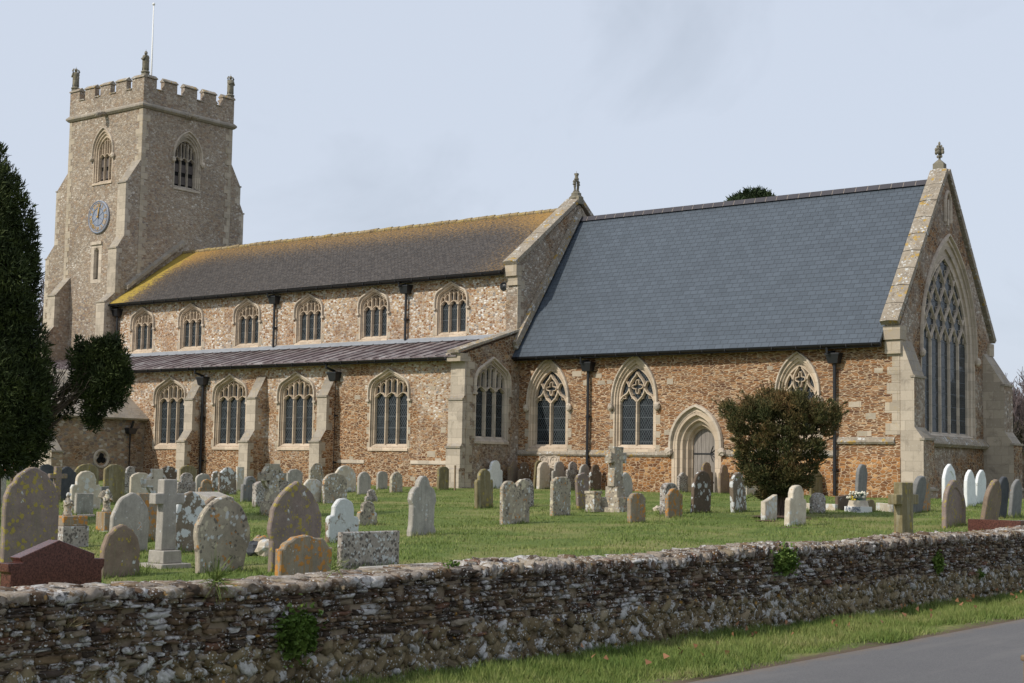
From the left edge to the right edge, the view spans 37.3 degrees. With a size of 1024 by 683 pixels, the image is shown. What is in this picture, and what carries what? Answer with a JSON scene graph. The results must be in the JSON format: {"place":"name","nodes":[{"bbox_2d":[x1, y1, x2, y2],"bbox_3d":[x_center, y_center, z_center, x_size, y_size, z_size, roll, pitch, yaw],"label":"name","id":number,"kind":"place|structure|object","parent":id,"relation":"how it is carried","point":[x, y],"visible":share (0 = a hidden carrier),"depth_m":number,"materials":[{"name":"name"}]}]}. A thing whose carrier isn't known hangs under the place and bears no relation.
{"place":"outdoors","nodes":[
{"label":"outdoors","id":0,"kind":"place"},
{"bbox_2d":[0,480,1023,682],"bbox_3d":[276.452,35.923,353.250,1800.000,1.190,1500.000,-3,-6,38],"label":"ground","id":1,"kind":"structure","parent":0,"point":[830,651],"depth_m":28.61,"materials":[{"name":"green plant"}]},
{"bbox_2d":[0,467,58,562],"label":"headstone","id":2,"kind":"object","parent":1,"relation":"on","point":[30,512],"visible":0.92,"depth_m":19.60,"materials":[{"name":"grey stone"}]},
{"bbox_2d":[0,540,103,586],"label":"headstone","id":3,"kind":"object","parent":1,"relation":"on","point":[48,561],"visible":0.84,"depth_m":13.06,"materials":[{"name":"red stone"}]},
{"bbox_2d":[48,466,66,502],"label":"stone cross","id":4,"kind":"object","parent":1,"relation":"on","point":[57,476],"visible":0.76,"depth_m":40.93,"materials":[{"name":"beige stone"}]},
{"bbox_2d":[0,141,135,515],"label":"yew tree","id":5,"kind":"object","parent":1,"relation":"on","point":[102,377],"visible":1,"depth_m":30.76,"materials":[{"name":"green plant"}]},
{"bbox_2d":[61,466,75,500],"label":"headstone","id":6,"kind":"object","parent":1,"relation":"on","point":[68,482],"visible":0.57,"depth_m":42.50,"materials":[{"name":"stone"}]},
{"bbox_2d":[58,492,88,546],"bbox_3d":[-7.137,2.874,24.365,0.500,0.914,0.500,-3,-6,38],"label":"grave statue","id":7,"kind":"object","parent":1,"relation":"on","point":[73,530],"visible":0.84,"depth_m":24.22,"materials":[{"name":"white stone"}]},
{"bbox_2d":[74,493,92,513],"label":"headstone","id":8,"kind":"object","parent":1,"relation":"on","point":[83,502],"visible":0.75,"depth_m":34.38,"materials":[{"name":"grey stone"}]},
{"bbox_2d":[70,471,100,509],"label":"headstone","id":9,"kind":"object","parent":1,"relation":"on","point":[85,481],"visible":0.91,"depth_m":37.14,"materials":[{"name":"beige stone"}]},
{"bbox_2d":[75,464,98,484],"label":"headstone","id":10,"kind":"object","parent":1,"relation":"on","point":[87,467],"visible":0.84,"depth_m":50.57,"materials":[{"name":"green stone"}]},
{"bbox_2d":[93,489,113,531],"bbox_3d":[-7.601,3.182,28.471,0.340,0.837,0.340,-3,-6,38],"label":"grave statue","id":11,"kind":"object","parent":1,"relation":"on","point":[103,518],"visible":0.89,"depth_m":28.39,"materials":[{"name":"beige stone"}]},
{"bbox_2d":[103,464,124,502],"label":"headstone","id":12,"kind":"object","parent":1,"relation":"on","point":[114,477],"visible":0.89,"depth_m":41.31,"materials":[{"name":"green stone"}]},
{"bbox_2d":[100,524,139,577],"bbox_3d":[-4.911,2.750,19.024,0.085,0.917,0.620,-3,-6,36],"label":"headstone","id":13,"kind":"object","parent":1,"relation":"on","point":[120,548],"visible":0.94,"depth_m":18.99,"materials":[{"name":"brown stone"}]},
{"bbox_2d":[109,492,148,550],"bbox_3d":[-5.779,2.866,22.917,0.085,1.172,0.681,-3,-8,38],"label":"headstone","id":14,"kind":"object","parent":1,"relation":"on","point":[130,510],"visible":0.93,"depth_m":22.95,"materials":[{"name":"grey stone"}]},
{"bbox_2d":[129,472,148,493],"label":"headstone","id":15,"kind":"object","parent":1,"relation":"on","point":[135,483],"visible":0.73,"depth_m":45.38,"materials":[{"name":"beige stone"}]},
{"bbox_2d":[137,493,156,540],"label":"headstone","id":16,"kind":"object","parent":1,"relation":"on","point":[152,509],"visible":0.34,"depth_m":25.62,"materials":[{"name":"orange stone"}]},
{"bbox_2d":[141,469,166,492],"bbox_3d":[-7.942,3.425,33.881,0.130,1.161,0.774,-3,-6,38],"label":"stone cross","id":17,"kind":"object","parent":1,"relation":"on","point":[149,483],"visible":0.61,"depth_m":33.78,"materials":[{"name":"grey stone"}]},
{"bbox_2d":[140,479,190,568],"bbox_3d":[-4.637,2.486,20.355,0.518,1.275,0.518,-3,-6,38],"label":"stone cross","id":18,"kind":"object","parent":1,"relation":"on","point":[167,498],"visible":0.89,"depth_m":20.27,"materials":[{"name":"grey stone"}]},
{"bbox_2d":[177,473,195,492],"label":"headstone","id":19,"kind":"object","parent":1,"relation":"on","point":[186,482],"visible":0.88,"depth_m":47.08,"materials":[{"name":"white stone"}]},
{"bbox_2d":[175,491,205,551],"bbox_3d":[-4.848,2.852,22.823,0.085,1.204,0.621,-3,-6,39],"label":"headstone","id":20,"kind":"object","parent":1,"relation":"on","point":[189,510],"visible":0.41,"depth_m":22.75,"materials":[{"name":"white stone"}]},
{"bbox_2d":[193,496,249,572],"bbox_3d":[-3.778,2.630,19.758,0.092,1.246,0.913,-3,-9,38],"label":"headstone","id":21,"kind":"object","parent":1,"relation":"on","point":[222,521],"visible":0.89,"depth_m":19.71,"materials":[{"name":"stone"}]},
{"bbox_2d":[218,467,235,494],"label":"headstone","id":22,"kind":"object","parent":1,"relation":"on","point":[227,478],"visible":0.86,"depth_m":47.82,"materials":[{"name":"white stone"}]},
{"bbox_2d":[240,476,255,501],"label":"headstone","id":23,"kind":"object","parent":1,"relation":"on","point":[246,487],"visible":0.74,"depth_m":42.33,"materials":[{"name":"grey stone"}]},
{"bbox_2d":[252,481,264,506],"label":"headstone","id":24,"kind":"object","parent":1,"relation":"on","point":[258,488],"visible":0.53,"depth_m":39.21,"materials":[{"name":"white stone"}]},
{"bbox_2d":[254,539,268,556],"bbox_3d":[-3.643,3.064,22.389,0.257,0.318,0.333,-3,-6,38],"label":"loose stone","id":25,"kind":"object","parent":1,"relation":"on","point":[262,549],"visible":0.58,"depth_m":22.27,"materials":[{"name":"beige stone"}]},
{"bbox_2d":[257,464,286,515],"bbox_3d":[-5.447,3.408,34.425,0.380,1.276,0.754,-3,-6,38],"label":"stone cross","id":26,"kind":"object","parent":1,"relation":"on","point":[271,477],"visible":0.86,"depth_m":34.32,"materials":[{"name":"grey stone"}]},
{"bbox_2d":[267,481,321,571],"bbox_3d":[-2.851,2.548,19.887,0.085,1.437,0.905,-3,-6,40],"label":"headstone","id":27,"kind":"object","parent":1,"relation":"on","point":[294,510],"visible":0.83,"depth_m":19.82,"materials":[{"name":"grey stone"}]},
{"bbox_2d":[287,469,302,483],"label":"headstone","id":28,"kind":"object","parent":1,"relation":"on","point":[293,475],"visible":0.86,"depth_m":49.88,"materials":[{"name":"grey stone"}]},
{"bbox_2d":[275,535,331,575],"bbox_3d":[-2.499,2.736,18.209,0.105,0.832,0.876,-3,-6,37],"label":"headstone","id":29,"kind":"object","parent":1,"relation":"on","point":[302,554],"visible":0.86,"depth_m":18.14,"materials":[{"name":"beige stone"}]},
{"bbox_2d":[303,479,321,502],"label":"headstone","id":30,"kind":"object","parent":1,"relation":"on","point":[314,486],"visible":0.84,"depth_m":40.70,"materials":[{"name":"beige stone"}]},
{"bbox_2d":[309,463,323,484],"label":"headstone","id":31,"kind":"object","parent":1,"relation":"on","point":[316,471],"visible":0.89,"depth_m":52.85,"materials":[{"name":"stone"}]},
{"bbox_2d":[322,473,346,503],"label":"headstone","id":32,"kind":"object","parent":1,"relation":"on","point":[334,486],"visible":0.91,"depth_m":40.97,"materials":[{"name":"stone"}]},
{"bbox_2d":[325,498,358,542],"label":"headstone","id":33,"kind":"object","parent":1,"relation":"on","point":[341,518],"visible":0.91,"depth_m":25.64,"materials":[{"name":"white stone"}]},
{"bbox_2d":[335,465,355,491],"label":"headstone","id":34,"kind":"object","parent":1,"relation":"on","point":[348,473],"visible":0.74,"depth_m":50.68,"materials":[{"name":"beige stone"}]},
{"bbox_2d":[357,472,370,494],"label":"headstone","id":35,"kind":"object","parent":1,"relation":"on","point":[363,483],"visible":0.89,"depth_m":47.96,"materials":[{"name":"grey stone"}]},
{"bbox_2d":[357,501,376,525],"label":"headstone","id":36,"kind":"object","parent":1,"relation":"on","point":[367,513],"visible":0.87,"depth_m":30.44,"materials":[{"name":"stone"}]},
{"bbox_2d":[337,530,399,569],"bbox_3d":[-1.915,2.911,20.266,0.085,0.754,1.172,-3,-6,36],"label":"headstone","id":37,"kind":"object","parent":1,"relation":"on","point":[360,547],"visible":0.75,"depth_m":20.20,"materials":[{"name":"white stone"}]},
{"bbox_2d":[376,471,387,489],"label":"headstone","id":38,"kind":"object","parent":1,"relation":"on","point":[382,480],"visible":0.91,"depth_m":53.74,"materials":[{"name":"grey stone"}]},
{"bbox_2d":[389,472,402,492],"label":"headstone","id":39,"kind":"object","parent":1,"relation":"on","point":[396,482],"visible":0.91,"depth_m":49.88,"materials":[{"name":"stone"}]},
{"bbox_2d":[407,476,435,535],"bbox_3d":[-1.614,3.070,27.158,0.114,1.328,0.696,-3,-6,37],"label":"headstone","id":40,"kind":"object","parent":1,"relation":"on","point":[421,499],"visible":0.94,"depth_m":27.08,"materials":[{"name":"grey stone"}]},
{"bbox_2d":[437,466,448,489],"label":"headstone","id":41,"kind":"object","parent":1,"relation":"on","point":[443,476],"visible":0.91,"depth_m":52.64,"materials":[{"name":"green stone"}]},
{"bbox_2d":[474,469,492,508],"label":"headstone","id":42,"kind":"object","parent":1,"relation":"on","point":[483,490],"visible":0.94,"depth_m":38.42,"materials":[{"name":"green stone"}]},
{"bbox_2d":[488,460,502,488],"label":"headstone","id":43,"kind":"object","parent":1,"relation":"on","point":[496,473],"visible":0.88,"depth_m":56.32,"materials":[{"name":"white stone"}]},
{"bbox_2d":[0,525,1023,682],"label":"roadside wall","id":44,"kind":"structure","parent":1,"relation":"on","point":[388,620],"depth_m":13.24,"materials":[{"name":"stone"}]},
{"bbox_2d":[198,541,243,606],"bbox_3d":[-2.113,1.693,11.017,0.408,0.496,0.442,0,-5,6],"label":"grass tuft","id":45,"kind":"object","parent":44,"relation":"on","point":[217,578],"visible":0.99,"depth_m":11.00,"materials":[{"name":"green plant"}]},
{"bbox_2d":[271,594,327,667],"bbox_3d":[-1.604,2.210,11.607,0.196,0.559,0.593,-3,-6,38],"label":"ivy","id":46,"kind":"object","parent":44,"relation":"attached to","point":[298,638],"visible":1,"depth_m":11.54,"materials":[{"name":"green plant"}]},
{"bbox_2d":[767,541,802,581],"bbox_3d":[3.221,2.578,17.801,0.189,0.481,0.852,-3,-6,38],"label":"ivy","id":47,"kind":"object","parent":44,"relation":"attached to","point":[785,560],"visible":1,"depth_m":17.74,"materials":[{"name":"green plant"}]},
{"bbox_2d":[932,549,945,575],"bbox_3d":[6.007,3.107,21.335,0.184,0.376,0.274,-3,-6,38],"label":"ivy","id":48,"kind":"object","parent":44,"relation":"attached to","point":[938,561],"visible":1,"depth_m":21.32,"materials":[{"name":"green plant"}]},
{"bbox_2d":[507,460,518,482],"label":"headstone","id":49,"kind":"object","parent":1,"relation":"on","point":[512,471],"visible":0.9,"depth_m":57.13,"materials":[{"name":"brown stone"}]},
{"bbox_2d":[6,3,1023,498],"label":"church","id":50,"kind":"structure","parent":1,"relation":"on","point":[572,329],"depth_m":58.14,"materials":[{"name":"stone"}]},
{"bbox_2d":[90,241,101,283],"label":"window","id":51,"kind":"structure","parent":50,"relation":"in","point":[96,256],"depth_m":76.77,"materials":[{"name":"stone"}]},
{"bbox_2d":[89,127,114,185],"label":"window","id":52,"kind":"structure","parent":50,"relation":"in","point":[102,155],"depth_m":77.33,"materials":[{"name":"stone"}]},
{"bbox_2d":[128,307,155,353],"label":"window","id":53,"kind":"structure","parent":50,"relation":"in","point":[142,323],"depth_m":72.49,"materials":[{"name":"stone"}]},
{"bbox_2d":[151,376,186,448],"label":"window","id":54,"kind":"structure","parent":50,"relation":"in","point":[168,396],"depth_m":66.18,"materials":[{"name":"stone"}]},
{"bbox_2d":[172,131,204,193],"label":"window","id":55,"kind":"structure","parent":50,"relation":"in","point":[187,158],"depth_m":77.69,"materials":[{"name":"stone"}]},
{"bbox_2d":[176,302,204,350],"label":"window","id":56,"kind":"structure","parent":50,"relation":"in","point":[190,320],"depth_m":70.34,"materials":[{"name":"stone"}]},
{"bbox_2d":[210,374,247,449],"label":"window","id":57,"kind":"structure","parent":50,"relation":"in","point":[229,394],"depth_m":63.78,"materials":[{"name":"stone"}]},
{"bbox_2d":[231,298,261,347],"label":"window","id":58,"kind":"structure","parent":50,"relation":"in","point":[246,319],"depth_m":68.00,"materials":[{"name":"stone"}]},
{"bbox_2d":[275,371,316,449],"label":"window","id":59,"kind":"structure","parent":50,"relation":"in","point":[295,394],"depth_m":61.35,"materials":[{"name":"stone"}]},
{"bbox_2d":[292,293,324,344],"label":"window","id":60,"kind":"structure","parent":50,"relation":"in","point":[308,312],"depth_m":65.61,"materials":[{"name":"stone"}]},
{"bbox_2d":[356,287,390,341],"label":"window","id":61,"kind":"structure","parent":50,"relation":"in","point":[373,307],"depth_m":63.27,"materials":[{"name":"stone"}]},
{"bbox_2d":[365,368,411,450],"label":"window","id":62,"kind":"structure","parent":50,"relation":"in","point":[389,392],"depth_m":58.24,"materials":[{"name":"stone"}]},
{"bbox_2d":[432,281,469,337],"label":"window","id":63,"kind":"structure","parent":50,"relation":"in","point":[451,301],"depth_m":60.67,"materials":[{"name":"stone"}]},
{"bbox_2d":[473,357,512,444],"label":"window","id":64,"kind":"structure","parent":50,"relation":"in","point":[492,381],"depth_m":57.06,"materials":[{"name":"stone"}]},
{"bbox_2d":[523,360,571,450],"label":"window","id":65,"kind":"structure","parent":50,"relation":"in","point":[548,404],"depth_m":57.52,"materials":[{"name":"stone"}]},
{"bbox_2d":[607,356,659,451],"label":"window","id":66,"kind":"structure","parent":50,"relation":"in","point":[634,403],"depth_m":55.13,"materials":[{"name":"stone"}]},
{"bbox_2d":[694,429,714,491],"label":"door","id":67,"kind":"structure","parent":50,"relation":"in","point":[704,442],"depth_m":53.66,"materials":[{"name":"grey wood"}]},
{"bbox_2d":[775,351,822,438],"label":"window","id":68,"kind":"structure","parent":50,"relation":"in","point":[799,368],"depth_m":51.10,"materials":[{"name":"stone"}]},
{"bbox_2d":[919,234,980,439],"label":"window","id":69,"kind":"structure","parent":50,"relation":"in","point":[948,352],"depth_m":52.45,"materials":[{"name":"stone"}]},
{"bbox_2d":[500,479,529,524],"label":"headstone","id":70,"kind":"object","parent":1,"relation":"on","point":[514,502],"visible":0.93,"depth_m":31.18,"materials":[{"name":"stone"}]},
{"bbox_2d":[536,462,549,488],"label":"headstone","id":71,"kind":"object","parent":1,"relation":"on","point":[543,474],"visible":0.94,"depth_m":56.49,"materials":[{"name":"beige stone"}]},
{"bbox_2d":[550,477,570,515],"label":"headstone","id":72,"kind":"object","parent":1,"relation":"on","point":[560,495],"visible":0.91,"depth_m":34.54,"materials":[{"name":"stone"}]},
{"bbox_2d":[566,462,578,490],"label":"headstone","id":73,"kind":"object","parent":1,"relation":"on","point":[572,471],"visible":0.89,"depth_m":55.73,"materials":[{"name":"white stone"}]},
{"bbox_2d":[575,473,588,509],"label":"headstone","id":74,"kind":"object","parent":1,"relation":"on","point":[581,483],"visible":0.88,"depth_m":37.61,"materials":[{"name":"grey stone"}]},
{"bbox_2d":[584,491,601,511],"bbox_3d":[1.963,3.861,36.681,0.300,0.500,0.340,-3,-6,38],"label":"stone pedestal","id":75,"kind":"object","parent":1,"relation":"on","point":[593,500],"visible":1,"depth_m":36.57,"materials":[{"name":"grey stone"}]},
{"bbox_2d":[589,464,601,490],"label":"headstone","id":76,"kind":"object","parent":1,"relation":"on","point":[595,478],"visible":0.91,"depth_m":55.09,"materials":[{"name":"brown stone"}]},
{"bbox_2d":[601,447,626,511],"bbox_3d":[2.519,3.398,36.992,0.798,1.666,0.798,-3,-6,38],"label":"stone cross","id":77,"kind":"object","parent":1,"relation":"on","point":[614,498],"visible":0.86,"depth_m":36.83,"materials":[{"name":"grey stone"}]},
{"bbox_2d":[627,493,645,522],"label":"headstone","id":78,"kind":"object","parent":1,"relation":"on","point":[636,507],"visible":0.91,"depth_m":31.59,"materials":[{"name":"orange stone"}]},
{"bbox_2d":[660,483,677,514],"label":"headstone","id":79,"kind":"object","parent":1,"relation":"on","point":[665,488],"visible":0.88,"depth_m":35.20,"materials":[{"name":"white stone"}]},
{"bbox_2d":[665,488,682,517],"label":"headstone","id":80,"kind":"object","parent":1,"relation":"on","point":[673,501],"visible":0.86,"depth_m":33.48,"materials":[{"name":"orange stone"}]},
{"bbox_2d":[677,472,687,492],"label":"headstone","id":81,"kind":"object","parent":1,"relation":"on","point":[682,481],"visible":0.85,"depth_m":52.72,"materials":[{"name":"white stone"}]},
{"bbox_2d":[690,471,711,512],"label":"headstone","id":82,"kind":"object","parent":1,"relation":"on","point":[701,492],"visible":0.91,"depth_m":35.96,"materials":[{"name":"brown stone"}]},
{"bbox_2d":[718,465,729,493],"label":"headstone","id":83,"kind":"object","parent":1,"relation":"on","point":[723,481],"visible":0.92,"depth_m":51.78,"materials":[{"name":"brown stone"}]},
{"bbox_2d":[729,472,746,512],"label":"headstone","id":84,"kind":"object","parent":1,"relation":"on","point":[737,492],"visible":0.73,"depth_m":37.02,"materials":[{"name":"white stone"}]},
{"bbox_2d":[723,185,775,200],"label":"round evergreen","id":85,"kind":"object","parent":1,"relation":"on","point":[749,193],"visible":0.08,"depth_m":93.81,"materials":[{"name":"green plant"}]},
{"bbox_2d":[761,494,776,519],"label":"headstone","id":86,"kind":"object","parent":1,"relation":"on","point":[769,507],"visible":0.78,"depth_m":32.78,"materials":[{"name":"beige stone"}]},
{"bbox_2d":[710,379,848,517],"bbox_3d":[6.136,2.429,34.181,3.226,3.247,2.740,1,-5,-1],"label":"yew bush","id":87,"kind":"object","parent":1,"relation":"on","point":[794,409],"visible":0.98,"depth_m":33.72,"materials":[{"name":"green plant"}]},
{"bbox_2d":[784,485,805,525],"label":"headstone","id":88,"kind":"object","parent":1,"relation":"on","point":[795,505],"visible":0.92,"depth_m":30.67,"materials":[{"name":"beige stone"}]},
{"bbox_2d":[581,583,1021,664],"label":"fallen leaves","id":89,"kind":"object","parent":1,"relation":"on","point":[786,621],"visible":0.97,"depth_m":16.93,"materials":[{"name":"brown plant"}]},
{"bbox_2d":[809,471,822,495],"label":"headstone","id":90,"kind":"object","parent":1,"relation":"on","point":[818,486],"visible":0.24,"depth_m":49.83,"materials":[{"name":"brown stone"}]},
{"bbox_2d":[809,493,825,513],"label":"headstone","id":91,"kind":"object","parent":1,"relation":"on","point":[817,501],"visible":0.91,"depth_m":35.66,"materials":[{"name":"white stone"}]},
{"bbox_2d":[844,491,871,512],"bbox_3d":[8.413,3.899,36.918,0.482,0.541,0.520,5,-6,-38],"label":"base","id":92,"kind":"object","parent":1,"relation":"on","point":[859,505],"visible":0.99,"depth_m":36.81,"materials":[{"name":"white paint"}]},
{"bbox_2d":[855,464,867,500],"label":"headstone","id":93,"kind":"object","parent":1,"relation":"on","point":[861,479],"visible":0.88,"depth_m":40.17,"materials":[{"name":"grey stone"}]},
{"bbox_2d":[888,482,918,532],"bbox_3d":[7.086,3.084,27.487,0.170,1.067,0.977,-3,-6,38],"label":"stone cross","id":94,"kind":"object","parent":1,"relation":"on","point":[903,499],"visible":0.84,"depth_m":27.33,"materials":[{"name":"beige stone"}]},
{"bbox_2d":[913,476,926,511],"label":"headstone","id":95,"kind":"object","parent":1,"relation":"on","point":[919,485],"visible":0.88,"depth_m":36.37,"materials":[{"name":"grey stone"}]},
{"bbox_2d":[942,464,955,499],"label":"headstone","id":96,"kind":"object","parent":1,"relation":"on","point":[948,475],"visible":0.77,"depth_m":41.03,"materials":[{"name":"white stone"}]},
{"bbox_2d":[942,480,965,527],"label":"headstone","id":97,"kind":"object","parent":1,"relation":"on","point":[953,506],"visible":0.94,"depth_m":30.52,"materials":[{"name":"brown stone"}]},
{"bbox_2d":[964,470,975,506],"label":"headstone","id":98,"kind":"object","parent":1,"relation":"on","point":[969,489],"visible":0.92,"depth_m":39.96,"materials":[{"name":"white stone"}]},
{"bbox_2d":[975,470,985,503],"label":"headstone","id":99,"kind":"object","parent":1,"relation":"on","point":[980,481],"visible":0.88,"depth_m":41.96,"materials":[{"name":"white stone"}]},
{"bbox_2d":[980,479,1001,519],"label":"headstone","id":100,"kind":"object","parent":1,"relation":"on","point":[991,505],"visible":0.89,"depth_m":30.79,"materials":[{"name":"brown stone"}]},
{"bbox_2d":[968,519,1023,530],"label":"grave surround","id":101,"kind":"object","parent":1,"relation":"on","point":[980,524],"visible":0.53,"depth_m":28.34,"materials":[{"name":"red stone"}]},
{"bbox_2d":[999,476,1008,518],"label":"headstone","id":102,"kind":"object","parent":1,"relation":"on","point":[1004,482],"visible":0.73,"depth_m":33.84,"materials":[{"name":"stone"}]},
{"bbox_2d":[1008,479,1021,517],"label":"headstone","id":103,"kind":"object","parent":1,"relation":"on","point":[1015,502],"visible":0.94,"depth_m":34.58,"materials":[{"name":"grey stone"}]},
{"bbox_2d":[1010,382,1023,433],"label":"bare tree","id":104,"kind":"object","parent":1,"relation":"on","point":[1019,409],"visible":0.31,"depth_m":97.87,"materials":[{"name":"brown plant"}]},
{"bbox_2d":[1013,413,1023,451],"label":"undergrowth","id":105,"kind":"object","parent":1,"relation":"on","point":[1018,434],"visible":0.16,"depth_m":91.56,"materials":[{"name":"brown plant"}]},
{"bbox_2d":[0,0,1023,443],"label":"sky","id":106,"kind":"structure","parent":0,"point":[350,115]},
{"bbox_2d":[689,619,1023,682],"bbox_3d":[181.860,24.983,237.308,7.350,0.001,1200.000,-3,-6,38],"label":"road","id":107,"kind":"structure","parent":0,"point":[990,654],"depth_m":14.22,"materials":[{"name":"grey asphalt"}]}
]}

